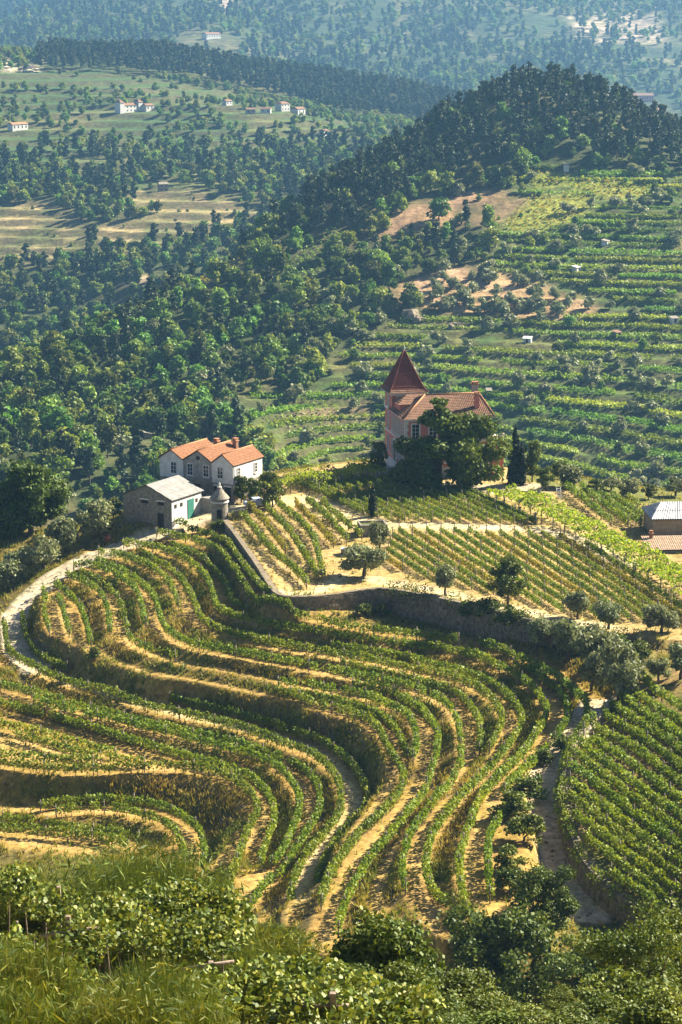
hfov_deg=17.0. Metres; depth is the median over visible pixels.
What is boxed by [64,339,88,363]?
broadleaf tree
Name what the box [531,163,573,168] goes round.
vine strip
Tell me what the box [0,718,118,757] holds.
vine row
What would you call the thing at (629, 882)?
vine row
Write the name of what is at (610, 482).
olive tree
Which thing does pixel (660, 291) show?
olive tree
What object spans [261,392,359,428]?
vineyard plot
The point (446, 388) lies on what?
olive tree
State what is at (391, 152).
pine tree
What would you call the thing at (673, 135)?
pine tree
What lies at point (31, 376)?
broadleaf tree
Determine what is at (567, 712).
vine row
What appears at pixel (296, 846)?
vine row
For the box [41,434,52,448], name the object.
broadleaf tree
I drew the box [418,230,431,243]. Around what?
olive tree
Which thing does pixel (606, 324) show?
vine strip
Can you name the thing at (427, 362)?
olive tree
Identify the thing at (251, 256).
olive tree
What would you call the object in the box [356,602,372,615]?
bush
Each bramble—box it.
[384,580,642,645]
[518,750,552,894]
[552,717,643,919]
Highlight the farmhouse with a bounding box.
[158,437,263,503]
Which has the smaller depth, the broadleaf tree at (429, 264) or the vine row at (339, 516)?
the vine row at (339, 516)
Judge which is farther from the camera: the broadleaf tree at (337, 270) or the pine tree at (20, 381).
the broadleaf tree at (337, 270)
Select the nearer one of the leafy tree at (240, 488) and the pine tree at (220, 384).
the leafy tree at (240, 488)
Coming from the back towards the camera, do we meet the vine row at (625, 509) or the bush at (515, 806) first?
the vine row at (625, 509)
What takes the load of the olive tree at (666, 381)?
on the valley hillside
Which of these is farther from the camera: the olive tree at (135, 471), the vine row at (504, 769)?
the olive tree at (135, 471)
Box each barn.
[121,475,210,528]
[641,501,681,535]
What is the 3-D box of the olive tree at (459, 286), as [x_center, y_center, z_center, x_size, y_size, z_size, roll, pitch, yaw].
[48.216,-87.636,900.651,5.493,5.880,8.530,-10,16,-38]
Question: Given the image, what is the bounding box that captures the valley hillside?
[0,52,681,530]
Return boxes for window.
[170,461,176,474]
[186,463,192,475]
[202,465,209,477]
[216,466,223,479]
[237,467,240,476]
[254,462,257,473]
[386,411,388,427]
[387,434,388,450]
[390,437,392,454]
[391,414,392,431]
[393,416,395,433]
[396,418,397,435]
[398,420,400,437]
[401,422,403,434]
[411,423,420,439]
[428,427,437,438]
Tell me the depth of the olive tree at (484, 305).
887.16 m
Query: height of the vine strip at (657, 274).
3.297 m
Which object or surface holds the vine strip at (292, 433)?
on the valley hillside
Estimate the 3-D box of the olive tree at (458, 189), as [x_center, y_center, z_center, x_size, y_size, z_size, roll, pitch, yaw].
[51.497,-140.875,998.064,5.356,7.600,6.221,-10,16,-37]
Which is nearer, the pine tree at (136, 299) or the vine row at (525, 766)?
the vine row at (525, 766)
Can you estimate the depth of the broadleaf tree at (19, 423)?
733.62 m
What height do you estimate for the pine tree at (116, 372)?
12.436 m
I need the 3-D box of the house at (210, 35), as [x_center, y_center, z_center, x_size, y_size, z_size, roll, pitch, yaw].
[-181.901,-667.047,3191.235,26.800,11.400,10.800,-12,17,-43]
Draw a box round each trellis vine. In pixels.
[0,862,44,953]
[13,877,257,987]
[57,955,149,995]
[182,951,445,1023]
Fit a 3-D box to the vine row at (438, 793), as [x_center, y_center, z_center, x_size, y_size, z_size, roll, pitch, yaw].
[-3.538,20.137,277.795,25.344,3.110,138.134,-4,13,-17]
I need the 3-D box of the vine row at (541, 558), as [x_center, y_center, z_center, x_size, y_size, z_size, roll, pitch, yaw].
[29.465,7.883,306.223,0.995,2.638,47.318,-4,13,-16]
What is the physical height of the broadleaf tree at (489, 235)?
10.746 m
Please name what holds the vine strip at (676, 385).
on the valley hillside
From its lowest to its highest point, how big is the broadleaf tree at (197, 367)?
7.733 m
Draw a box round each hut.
[143,431,151,438]
[449,322,463,329]
[522,336,532,342]
[563,163,569,171]
[572,265,581,271]
[602,239,610,245]
[611,330,621,336]
[669,316,678,324]
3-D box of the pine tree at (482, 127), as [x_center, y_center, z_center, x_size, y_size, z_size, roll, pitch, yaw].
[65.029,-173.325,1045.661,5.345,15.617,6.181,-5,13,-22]
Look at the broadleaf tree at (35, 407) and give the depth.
754.54 m
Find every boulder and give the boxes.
[401,309,419,319]
[412,316,424,323]
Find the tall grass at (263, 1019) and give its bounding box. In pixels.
[95,973,468,1023]
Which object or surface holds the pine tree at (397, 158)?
on the valley hillside
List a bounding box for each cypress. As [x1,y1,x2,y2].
[368,484,376,516]
[506,425,522,484]
[517,442,526,485]
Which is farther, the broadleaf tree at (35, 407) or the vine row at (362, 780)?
the broadleaf tree at (35, 407)
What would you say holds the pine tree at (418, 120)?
on the valley hillside
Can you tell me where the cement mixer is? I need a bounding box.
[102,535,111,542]
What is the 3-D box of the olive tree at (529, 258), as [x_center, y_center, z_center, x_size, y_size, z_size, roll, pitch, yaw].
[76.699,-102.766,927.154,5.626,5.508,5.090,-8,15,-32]
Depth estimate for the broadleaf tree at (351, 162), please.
1040.91 m
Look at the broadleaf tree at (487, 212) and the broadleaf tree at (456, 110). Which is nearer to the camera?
the broadleaf tree at (487, 212)
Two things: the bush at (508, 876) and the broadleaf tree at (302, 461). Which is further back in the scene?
the broadleaf tree at (302, 461)
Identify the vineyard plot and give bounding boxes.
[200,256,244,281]
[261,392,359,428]
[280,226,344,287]
[506,191,587,230]
[529,169,565,185]
[575,177,647,195]
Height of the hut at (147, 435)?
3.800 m
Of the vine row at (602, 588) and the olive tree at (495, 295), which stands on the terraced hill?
the vine row at (602, 588)
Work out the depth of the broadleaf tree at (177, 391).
773.55 m
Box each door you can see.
[158,513,163,528]
[187,498,193,518]
[217,510,221,520]
[224,485,230,501]
[393,437,395,460]
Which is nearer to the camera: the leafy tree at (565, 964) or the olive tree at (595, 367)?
the leafy tree at (565, 964)
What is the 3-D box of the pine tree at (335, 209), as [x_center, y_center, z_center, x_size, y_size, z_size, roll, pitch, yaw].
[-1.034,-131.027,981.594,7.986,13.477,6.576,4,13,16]
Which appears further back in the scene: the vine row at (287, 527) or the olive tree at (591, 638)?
the vine row at (287, 527)
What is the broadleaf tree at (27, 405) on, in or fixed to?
on the valley hillside
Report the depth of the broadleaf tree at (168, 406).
784.38 m
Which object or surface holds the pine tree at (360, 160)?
on the valley hillside
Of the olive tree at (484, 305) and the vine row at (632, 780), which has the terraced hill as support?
the vine row at (632, 780)
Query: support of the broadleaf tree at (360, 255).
on the valley hillside
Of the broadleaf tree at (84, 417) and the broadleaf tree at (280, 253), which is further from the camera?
the broadleaf tree at (280, 253)
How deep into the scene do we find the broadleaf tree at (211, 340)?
856.82 m
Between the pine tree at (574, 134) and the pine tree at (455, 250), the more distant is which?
the pine tree at (574, 134)
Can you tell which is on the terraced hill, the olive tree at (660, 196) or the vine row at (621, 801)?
the vine row at (621, 801)
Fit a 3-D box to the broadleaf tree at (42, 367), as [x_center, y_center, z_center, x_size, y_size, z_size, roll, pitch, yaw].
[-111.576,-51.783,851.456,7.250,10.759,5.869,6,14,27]
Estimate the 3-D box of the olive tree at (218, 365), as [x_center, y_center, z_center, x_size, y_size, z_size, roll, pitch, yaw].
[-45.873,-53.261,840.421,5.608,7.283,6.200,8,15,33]
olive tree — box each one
[0,458,9,465]
[0,558,25,592]
[3,545,35,579]
[27,534,60,570]
[35,421,48,436]
[42,515,80,553]
[74,497,116,539]
[105,332,117,343]
[115,433,133,447]
[130,463,142,480]
[147,318,159,330]
[164,441,176,449]
[194,369,208,382]
[197,416,208,432]
[204,365,214,375]
[210,359,224,370]
[220,343,236,356]
[223,363,231,373]
[223,395,231,402]
[225,377,237,392]
[242,292,249,301]
[246,252,256,260]
[252,333,263,343]
[254,265,263,273]
[255,401,266,411]
[271,239,284,249]
[283,383,305,398]
[284,213,289,223]
[287,299,297,309]
[287,450,298,460]
[295,355,305,363]
[298,426,318,444]
[301,303,308,310]
[308,336,323,348]
[320,287,327,297]
[322,295,335,306]
[325,316,337,328]
[337,542,389,576]
[338,296,353,310]
[338,314,347,320]
[341,319,357,336]
[342,264,350,272]
[342,291,355,299]
[348,397,357,407]
[352,361,373,373]
[355,380,368,391]
[356,313,362,322]
[357,364,373,379]
[358,328,374,339]
[366,520,390,548]
[369,391,384,403]
[375,311,387,324]
[395,264,404,276]
[411,361,418,373]
[415,344,436,358]
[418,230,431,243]
[422,357,434,366]
[427,288,440,300]
[427,300,441,308]
[428,330,448,343]
[429,276,440,288]
[432,283,444,295]
[435,563,457,594]
[436,259,451,271]
[437,270,450,280]
[439,295,452,311]
[441,383,452,392]
[446,277,451,286]
[448,217,457,227]
[449,296,456,307]
[450,277,460,288]
[452,183,464,196]
[455,211,464,223]
[455,283,471,292]
[456,235,467,246]
[456,288,470,303]
[460,245,467,256]
[461,337,474,348]
[463,349,473,356]
[465,303,482,312]
[466,296,474,304]
[468,270,475,279]
[468,281,478,292]
[477,265,485,274]
[479,258,495,267]
[479,296,489,311]
[479,315,494,330]
[480,268,491,275]
[480,271,498,283]
[487,240,497,249]
[488,296,500,311]
[490,283,502,294]
[493,293,502,299]
[495,300,509,314]
[498,242,512,254]
[502,313,517,325]
[504,294,522,306]
[510,269,524,285]
[510,320,521,328]
[511,369,526,387]
[513,300,530,312]
[519,275,529,286]
[519,385,527,393]
[519,393,534,406]
[521,228,539,237]
[523,254,536,262]
[525,286,544,295]
[526,171,535,179]
[527,617,550,650]
[528,298,536,308]
[529,282,543,296]
[531,269,543,280]
[531,292,543,302]
[531,351,543,363]
[532,299,547,312]
[535,310,546,320]
[536,382,557,391]
[537,279,545,287]
[545,615,585,662]
[547,258,562,266]
[548,286,561,299]
[549,239,561,248]
[549,300,566,314]
[555,354,579,366]
[557,464,583,484]
[559,202,576,213]
[560,363,572,374]
[561,590,590,618]
[563,295,572,307]
[564,291,577,299]
[566,377,579,386]
[568,223,578,232]
[569,233,582,246]
[569,332,580,344]
[569,620,620,658]
[576,419,589,430]
[580,296,595,308]
[580,365,591,377]
[580,651,609,690]
[581,223,600,234]
[583,369,600,385]
[586,197,596,207]
[588,361,599,369]
[591,598,623,629]
[592,268,607,281]
[594,358,602,366]
[595,638,647,700]
[599,476,621,489]
[603,350,613,361]
[604,300,615,308]
[606,262,625,273]
[607,196,625,205]
[611,415,629,433]
[612,369,624,377]
[613,359,623,366]
[616,476,642,495]
[623,399,631,412]
[625,192,632,198]
[625,198,637,208]
[625,217,639,231]
[625,352,642,368]
[625,371,643,382]
[627,162,643,172]
[627,306,641,320]
[630,203,649,213]
[630,401,642,412]
[631,468,645,478]
[633,439,651,454]
[635,376,656,390]
[639,475,646,486]
[639,603,680,632]
[641,464,655,479]
[642,196,655,207]
[644,400,660,410]
[645,656,672,680]
[649,455,664,464]
[649,477,661,487]
[650,191,669,202]
[650,459,665,477]
[652,411,671,426]
[653,187,667,200]
[653,287,665,296]
[660,373,675,386]
[663,476,681,495]
[667,642,681,679]
[668,229,681,236]
[670,233,681,246]
[675,356,681,366]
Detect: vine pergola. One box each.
[257,458,388,492]
[486,483,681,597]
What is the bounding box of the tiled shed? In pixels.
[641,530,681,552]
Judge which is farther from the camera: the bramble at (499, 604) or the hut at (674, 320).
the hut at (674, 320)
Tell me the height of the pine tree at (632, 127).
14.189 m
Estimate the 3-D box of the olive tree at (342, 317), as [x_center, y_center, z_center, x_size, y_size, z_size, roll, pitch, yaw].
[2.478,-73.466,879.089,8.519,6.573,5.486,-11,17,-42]
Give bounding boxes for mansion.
[378,346,504,476]
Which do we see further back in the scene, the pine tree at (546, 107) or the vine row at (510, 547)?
the pine tree at (546, 107)
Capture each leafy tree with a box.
[108,496,122,517]
[234,476,248,502]
[244,477,261,497]
[257,471,285,506]
[369,441,388,474]
[436,892,561,1007]
[441,931,534,1000]
[484,555,527,604]
[504,864,579,945]
[523,440,542,481]
[534,933,621,1012]
[535,466,554,489]
[550,460,567,476]
[567,911,681,1003]
[587,478,604,493]
[624,896,681,990]
[640,483,658,499]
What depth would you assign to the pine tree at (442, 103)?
1083.74 m
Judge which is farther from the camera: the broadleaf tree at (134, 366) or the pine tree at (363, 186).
the pine tree at (363, 186)
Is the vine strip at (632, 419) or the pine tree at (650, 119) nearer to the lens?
the vine strip at (632, 419)
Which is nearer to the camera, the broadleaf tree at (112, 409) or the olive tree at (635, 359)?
the broadleaf tree at (112, 409)
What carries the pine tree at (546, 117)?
on the valley hillside
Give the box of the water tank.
[357,520,387,536]
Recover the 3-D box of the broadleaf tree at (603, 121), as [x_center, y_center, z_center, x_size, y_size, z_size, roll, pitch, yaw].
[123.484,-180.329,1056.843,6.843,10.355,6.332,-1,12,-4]
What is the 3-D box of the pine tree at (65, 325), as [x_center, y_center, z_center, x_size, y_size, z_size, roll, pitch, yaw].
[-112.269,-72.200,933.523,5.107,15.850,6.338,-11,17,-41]
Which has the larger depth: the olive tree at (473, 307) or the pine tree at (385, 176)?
the pine tree at (385, 176)
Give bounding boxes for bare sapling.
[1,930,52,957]
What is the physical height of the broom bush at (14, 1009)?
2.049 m
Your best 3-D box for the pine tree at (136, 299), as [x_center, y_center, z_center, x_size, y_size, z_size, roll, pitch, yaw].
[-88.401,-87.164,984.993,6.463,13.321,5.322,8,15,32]
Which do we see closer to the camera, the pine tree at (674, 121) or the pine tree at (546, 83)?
the pine tree at (674, 121)
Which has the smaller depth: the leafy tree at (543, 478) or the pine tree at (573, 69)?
the leafy tree at (543, 478)
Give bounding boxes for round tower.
[210,482,229,529]
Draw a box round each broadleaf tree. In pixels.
[0,345,22,362]
[0,361,11,378]
[0,412,15,425]
[0,462,10,481]
[1,356,29,376]
[2,384,20,397]
[2,394,17,409]
[3,394,21,414]
[4,345,24,353]
[6,408,20,427]
[11,388,21,405]
[16,361,37,382]
[17,386,36,409]
[18,400,34,410]
[18,418,27,440]
[20,346,30,355]
[20,408,41,447]
[24,341,40,349]
[25,370,38,387]
[27,399,40,420]
[31,382,40,399]
[35,360,49,380]
[35,379,47,400]
[37,396,58,432]
[38,380,66,399]
[39,330,59,354]
[40,406,73,431]
[40,432,55,443]
[41,343,65,366]
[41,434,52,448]
[41,446,64,458]
[42,454,74,478]
[47,426,80,450]
[50,333,69,354]
[52,393,62,403]
[57,356,69,373]
[60,366,70,393]
[62,329,82,342]
[62,390,87,414]
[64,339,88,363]
[65,407,74,420]
[67,407,79,421]
[68,356,77,369]
[68,364,92,384]
[70,380,96,403]
[75,424,96,442]
[76,430,99,460]
[77,412,88,425]
[78,322,106,344]
[80,381,99,395]
[81,310,101,326]
[81,386,96,401]
[81,443,104,469]
[84,397,93,410]
[85,406,104,425]
[90,410,113,433]
[91,392,124,417]
[92,396,111,409]
[94,308,120,326]
[98,374,122,397]
[98,385,120,396]
[98,422,117,457]
[99,389,123,398]
[101,357,123,380]
[102,319,119,335]
[102,405,116,417]
[103,361,135,382]
[114,303,141,324]
[116,382,138,406]
[120,367,133,384]
[124,339,147,357]
[124,354,140,368]
[125,407,146,433]
[127,389,159,406]
[128,359,152,378]
[130,378,148,394]
[133,316,149,337]
[136,332,153,345]
[138,474,155,485]
[140,406,165,434]
[144,296,172,322]
[144,299,152,315]
[145,348,164,373]
[147,435,168,452]
[150,363,168,380]
[152,448,167,462]
[155,373,169,389]
[156,337,189,362]
[156,341,172,358]
[157,389,177,410]
[158,317,177,333]
[158,325,177,342]
[161,344,174,372]
[162,318,178,336]
[163,402,191,433]
[164,395,173,409]
[166,385,175,396]
[168,328,184,345]
[168,355,186,373]
[170,380,193,408]
[170,432,189,445]
[173,286,182,311]
[177,409,193,430]
[178,397,199,422]
[180,421,198,442]
[181,300,205,318]
[184,277,207,296]
[187,363,209,376]
[187,374,202,388]
[189,329,206,362]
[189,389,214,413]
[190,338,212,362]
[195,288,212,310]
[197,398,218,418]
[198,380,216,400]
[198,386,209,395]
[200,346,223,367]
[203,331,216,345]
[205,258,218,278]
[206,419,227,440]
[210,287,230,317]
[210,322,230,345]
[210,378,219,390]
[212,260,230,281]
[215,402,243,435]
[216,400,230,411]
[226,317,253,338]
[227,295,241,317]
[227,362,247,382]
[228,267,239,284]
[238,415,247,429]
[240,423,276,450]
[241,313,259,330]
[242,278,252,294]
[244,226,255,241]
[244,291,260,307]
[244,410,255,427]
[244,424,256,428]
[247,303,264,319]
[247,342,267,369]
[248,238,273,256]
[248,273,262,294]
[248,438,277,471]
[251,215,264,235]
[253,245,277,271]
[255,211,272,234]
[259,361,273,380]
[260,333,280,351]
[262,340,289,367]
[267,301,286,317]
[267,313,284,332]
[269,214,287,235]
[271,279,308,306]
[275,250,290,272]
[278,193,296,211]
[279,264,299,287]
[279,312,293,334]
[285,336,302,357]
[287,225,304,244]
[288,366,306,387]
[290,275,305,301]
[291,333,306,349]
[293,346,328,376]
[294,318,309,334]
[297,309,310,320]
[297,456,310,466]
[301,362,324,376]
[303,306,327,333]
[304,277,318,299]
[313,302,334,321]
[320,234,350,257]
[322,332,336,352]
[326,283,343,303]
[327,171,340,191]
[328,187,341,204]
[329,257,346,278]
[333,281,346,299]
[341,310,367,331]
[347,266,360,281]
[348,157,364,176]
[349,248,366,263]
[357,210,373,230]
[360,281,372,297]
[365,259,382,281]
[367,247,390,265]
[368,286,387,307]
[373,197,391,213]
[380,234,393,252]
[380,259,397,289]
[381,293,399,312]
[387,161,399,185]
[389,248,399,264]
[398,234,414,255]
[399,281,421,308]
[408,289,423,304]
[420,169,440,192]
[420,257,438,273]
[426,196,451,220]
[439,170,456,191]
[447,109,464,124]
[470,163,485,190]
[478,226,499,249]
[482,204,497,228]
[494,102,513,126]
[498,164,516,184]
[500,141,511,156]
[508,141,520,161]
[510,156,530,178]
[515,147,533,168]
[518,71,527,91]
[527,125,546,143]
[543,134,555,154]
[552,116,568,139]
[600,113,614,129]
[610,134,621,152]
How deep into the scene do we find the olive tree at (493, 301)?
886.17 m
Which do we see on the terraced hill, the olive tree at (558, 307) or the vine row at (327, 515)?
the vine row at (327, 515)
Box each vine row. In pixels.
[0,679,324,905]
[0,695,277,865]
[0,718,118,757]
[0,746,93,763]
[0,755,261,887]
[0,822,128,848]
[1,616,345,902]
[1,810,140,842]
[2,727,144,767]
[19,609,68,673]
[32,692,303,869]
[39,792,208,865]
[40,582,50,636]
[52,577,93,646]
[55,799,187,862]
[56,590,71,637]
[64,568,113,635]
[73,559,148,628]
[79,565,177,661]
[94,553,464,895]
[97,545,180,609]
[122,537,549,918]
[135,544,505,754]
[155,527,459,646]
[169,691,370,885]
[170,538,250,612]
[174,517,272,595]
[239,508,309,588]
[246,499,287,553]
[260,499,320,580]
[265,682,407,911]
[274,496,325,580]
[277,676,419,764]
[290,685,409,761]
[291,471,364,514]
[294,497,336,547]
[298,472,377,518]
[305,477,392,520]
[305,494,349,543]
[318,474,405,521]
[320,493,363,538]
[329,471,419,522]
[330,640,525,908]
[334,677,441,938]
[339,474,433,521]
[339,655,485,755]
[346,473,446,522]
[360,472,460,522]
[377,474,473,522]
[382,546,403,571]
[386,542,429,578]
[389,536,437,573]
[392,526,472,589]
[398,522,495,594]
[403,482,487,523]
[410,521,516,599]
[421,486,501,523]
[425,521,542,606]
[435,482,515,522]
[439,522,564,613]
[445,480,529,522]
[453,522,582,615]
[455,484,537,524]
[456,484,535,521]
[457,484,537,524]
[458,484,533,523]
[467,486,534,523]
[467,522,597,616]
[478,634,590,749]
[482,801,508,903]
[485,524,598,605]
[498,524,632,621]
[500,737,550,793]
[512,656,572,742]
[513,525,645,618]
[526,525,645,609]
[540,526,678,612]
[558,527,681,616]
[560,480,612,526]
[565,771,681,865]
[566,787,681,881]
[567,758,681,851]
[571,745,681,836]
[571,804,681,896]
[576,732,681,819]
[579,480,631,526]
[580,722,681,804]
[581,829,681,909]
[584,540,681,608]
[589,709,681,788]
[597,489,642,527]
[601,700,681,771]
[607,862,680,915]
[608,693,681,755]
[610,488,643,520]
[617,690,681,741]
[626,492,645,509]
[634,689,681,728]
[638,671,681,711]
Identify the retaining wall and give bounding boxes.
[223,520,365,610]
[364,587,640,646]
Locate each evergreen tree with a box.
[0,457,72,535]
[0,477,28,540]
[383,435,443,485]
[400,396,486,488]
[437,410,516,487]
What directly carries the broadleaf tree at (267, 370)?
on the valley hillside
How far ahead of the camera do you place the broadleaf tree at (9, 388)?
820.26 m
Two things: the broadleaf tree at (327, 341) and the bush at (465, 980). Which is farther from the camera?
the broadleaf tree at (327, 341)
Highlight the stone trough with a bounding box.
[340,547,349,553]
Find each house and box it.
[7,122,27,130]
[114,99,142,113]
[142,103,153,111]
[157,182,168,191]
[202,32,220,39]
[222,99,232,105]
[245,108,254,113]
[260,107,271,113]
[275,101,289,111]
[291,107,305,116]
[632,93,653,101]
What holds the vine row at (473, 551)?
on the terraced hill
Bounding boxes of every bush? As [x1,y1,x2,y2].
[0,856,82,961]
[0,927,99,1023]
[0,931,55,969]
[0,974,67,1023]
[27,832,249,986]
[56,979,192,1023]
[71,974,141,1023]
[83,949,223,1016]
[84,646,102,658]
[164,982,244,1023]
[195,940,291,1018]
[198,914,327,968]
[208,518,223,531]
[324,906,447,993]
[325,960,384,1021]
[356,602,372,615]
[370,957,442,996]
[372,602,392,615]
[407,1011,476,1023]
[415,988,470,1020]
[428,965,507,1001]
[438,989,515,1021]
[455,599,473,616]
[467,1006,533,1023]
[473,596,499,617]
[479,995,521,1014]
[486,788,534,817]
[492,604,528,627]
[493,843,529,869]
[493,865,524,890]
[509,1003,610,1023]
[512,771,549,800]
[515,1000,567,1022]
[536,748,555,764]
[541,982,583,1013]
[550,734,571,751]
[562,984,624,1023]
[567,784,581,796]
[568,963,681,1016]
[608,985,681,1023]
[617,632,631,645]
[631,639,652,660]
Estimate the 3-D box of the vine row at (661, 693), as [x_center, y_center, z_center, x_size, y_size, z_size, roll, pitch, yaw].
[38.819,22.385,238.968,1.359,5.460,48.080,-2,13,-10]
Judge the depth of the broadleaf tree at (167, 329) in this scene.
869.79 m
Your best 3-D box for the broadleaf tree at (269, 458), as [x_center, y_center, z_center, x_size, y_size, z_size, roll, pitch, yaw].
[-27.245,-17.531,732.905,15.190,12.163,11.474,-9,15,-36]
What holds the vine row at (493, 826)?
on the terraced hill
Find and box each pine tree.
[0,401,14,431]
[11,427,23,458]
[13,370,26,387]
[31,432,42,455]
[53,374,65,397]
[53,429,66,450]
[60,317,72,329]
[61,434,78,475]
[88,407,98,436]
[93,334,111,370]
[107,333,121,355]
[110,386,120,408]
[111,349,120,366]
[112,369,122,385]
[113,413,121,442]
[116,444,130,483]
[117,295,136,323]
[117,311,130,341]
[123,383,139,413]
[127,434,143,463]
[133,295,140,303]
[136,358,151,384]
[139,382,150,406]
[143,276,154,300]
[149,400,162,411]
[151,282,159,299]
[152,410,167,436]
[166,266,176,289]
[169,368,182,386]
[171,273,184,297]
[178,382,192,401]
[186,260,198,274]
[205,403,221,441]
[210,369,225,401]
[213,305,225,323]
[219,366,229,388]
[224,396,245,435]
[237,302,251,322]
[237,351,252,386]
[256,314,268,336]
[269,197,282,213]
[287,203,300,223]
[298,319,311,353]
[299,174,314,200]
[302,194,315,222]
[304,173,317,197]
[310,189,319,210]
[315,170,322,187]
[317,169,330,193]
[317,179,327,205]
[319,178,327,199]
[331,193,345,216]
[332,170,342,188]
[338,159,346,190]
[340,170,345,188]
[343,158,349,168]
[344,168,351,188]
[348,166,360,198]
[353,280,370,304]
[356,149,365,174]
[361,166,376,188]
[363,150,374,168]
[363,170,375,203]
[364,144,372,158]
[367,165,379,183]
[367,172,378,197]
[369,154,379,178]
[371,231,381,254]
[374,180,384,202]
[380,165,391,199]
[381,135,389,163]
[384,141,393,161]
[385,145,399,165]
[386,134,394,161]
[391,149,403,171]
[391,169,401,191]
[392,127,400,144]
[392,151,406,177]
[405,122,418,145]
[405,125,413,143]
[411,129,422,149]
[414,117,421,129]
[415,140,423,168]
[420,145,428,172]
[422,224,430,254]
[426,153,436,171]
[429,221,446,255]
[432,139,443,168]
[434,98,446,113]
[434,109,445,134]
[439,144,451,169]
[444,146,459,172]
[446,94,451,107]
[448,111,454,130]
[450,111,462,135]
[450,238,460,265]
[453,137,464,162]
[454,90,462,106]
[459,140,468,168]
[461,91,468,104]
[461,104,474,126]
[462,117,476,142]
[462,199,470,232]
[472,100,481,121]
[474,108,485,139]
[477,118,487,149]
[487,76,498,106]
[491,133,501,164]
[500,70,511,92]
[502,123,511,142]
[509,64,520,81]
[509,88,518,117]
[510,112,519,133]
[515,115,529,146]
[520,79,530,102]
[525,61,532,74]
[525,71,536,102]
[525,129,537,159]
[528,88,540,115]
[540,71,550,97]
[540,87,548,103]
[541,98,551,117]
[543,64,556,90]
[543,111,549,135]
[551,76,561,101]
[554,63,562,76]
[556,82,569,106]
[567,121,581,146]
[570,64,576,85]
[575,103,583,130]
[576,88,584,106]
[576,99,587,127]
[582,71,593,94]
[590,93,599,113]
[590,132,598,157]
[594,73,602,92]
[598,80,608,92]
[598,129,613,156]
[599,84,610,111]
[599,90,607,109]
[601,125,611,146]
[608,97,616,120]
[609,85,618,109]
[611,82,622,110]
[612,129,621,158]
[617,135,628,160]
[620,85,630,101]
[620,107,630,138]
[625,130,639,157]
[626,123,636,146]
[628,88,635,113]
[629,112,636,127]
[633,109,641,117]
[634,117,642,138]
[638,99,646,120]
[641,104,648,126]
[645,109,655,141]
[649,100,657,113]
[650,114,660,138]
[650,130,663,161]
[654,103,665,114]
[657,126,667,155]
[659,125,667,152]
[661,105,669,118]
[662,115,672,139]
[663,129,679,153]
[665,121,672,147]
[670,119,678,128]
[673,123,681,139]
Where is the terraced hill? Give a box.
[0,459,681,1008]
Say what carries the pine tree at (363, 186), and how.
on the valley hillside
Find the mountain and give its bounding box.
[0,0,681,118]
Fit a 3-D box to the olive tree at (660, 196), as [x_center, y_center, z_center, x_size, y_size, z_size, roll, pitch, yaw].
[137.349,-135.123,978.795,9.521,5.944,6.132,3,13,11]
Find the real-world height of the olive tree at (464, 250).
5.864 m
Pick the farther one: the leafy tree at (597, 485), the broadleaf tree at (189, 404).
the broadleaf tree at (189, 404)
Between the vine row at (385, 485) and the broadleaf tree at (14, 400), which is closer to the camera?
the vine row at (385, 485)
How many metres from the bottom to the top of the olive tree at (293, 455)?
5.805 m
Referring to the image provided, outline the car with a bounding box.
[243,497,270,505]
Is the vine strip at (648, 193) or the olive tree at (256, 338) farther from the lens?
the vine strip at (648, 193)
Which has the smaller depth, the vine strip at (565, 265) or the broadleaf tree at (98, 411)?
the broadleaf tree at (98, 411)
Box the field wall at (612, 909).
[557,723,645,931]
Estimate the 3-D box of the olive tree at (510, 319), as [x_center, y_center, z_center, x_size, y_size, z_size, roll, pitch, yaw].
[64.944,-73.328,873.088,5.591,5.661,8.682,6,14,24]
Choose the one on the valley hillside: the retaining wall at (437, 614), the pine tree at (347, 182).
the pine tree at (347, 182)
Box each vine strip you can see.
[249,390,293,398]
[249,403,313,417]
[274,412,384,427]
[275,433,375,456]
[287,422,384,437]
[291,445,363,466]
[306,390,546,412]
[324,456,368,462]
[331,379,538,400]
[337,350,482,361]
[349,361,419,367]
[350,340,432,348]
[372,370,451,380]
[375,332,425,339]
[375,402,383,407]
[388,323,507,330]
[400,315,500,322]
[426,363,644,382]
[444,344,652,358]
[463,377,615,393]
[492,423,513,431]
[493,252,569,259]
[494,259,681,271]
[494,267,613,277]
[494,412,502,418]
[495,223,681,231]
[496,433,578,453]
[497,230,681,240]
[500,246,562,251]
[501,356,621,368]
[504,458,540,468]
[506,238,668,246]
[506,448,629,480]
[512,327,681,339]
[514,318,681,330]
[518,174,662,182]
[518,188,593,194]
[520,415,681,445]
[526,427,681,460]
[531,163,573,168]
[545,395,681,417]
[550,277,681,286]
[551,407,681,432]
[557,339,681,350]
[563,313,681,320]
[569,218,624,225]
[569,247,681,255]
[570,180,681,188]
[574,255,681,263]
[580,169,681,176]
[581,211,681,218]
[587,286,676,294]
[593,203,631,208]
[597,453,681,473]
[613,295,676,302]
[619,272,681,279]
[633,388,681,404]
[637,219,681,224]
[639,364,681,372]
[643,191,681,194]
[643,205,681,209]
[644,305,679,311]
[671,353,681,360]
[672,380,681,389]
[674,177,681,181]
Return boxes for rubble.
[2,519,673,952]
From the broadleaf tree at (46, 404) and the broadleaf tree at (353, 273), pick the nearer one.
the broadleaf tree at (46, 404)

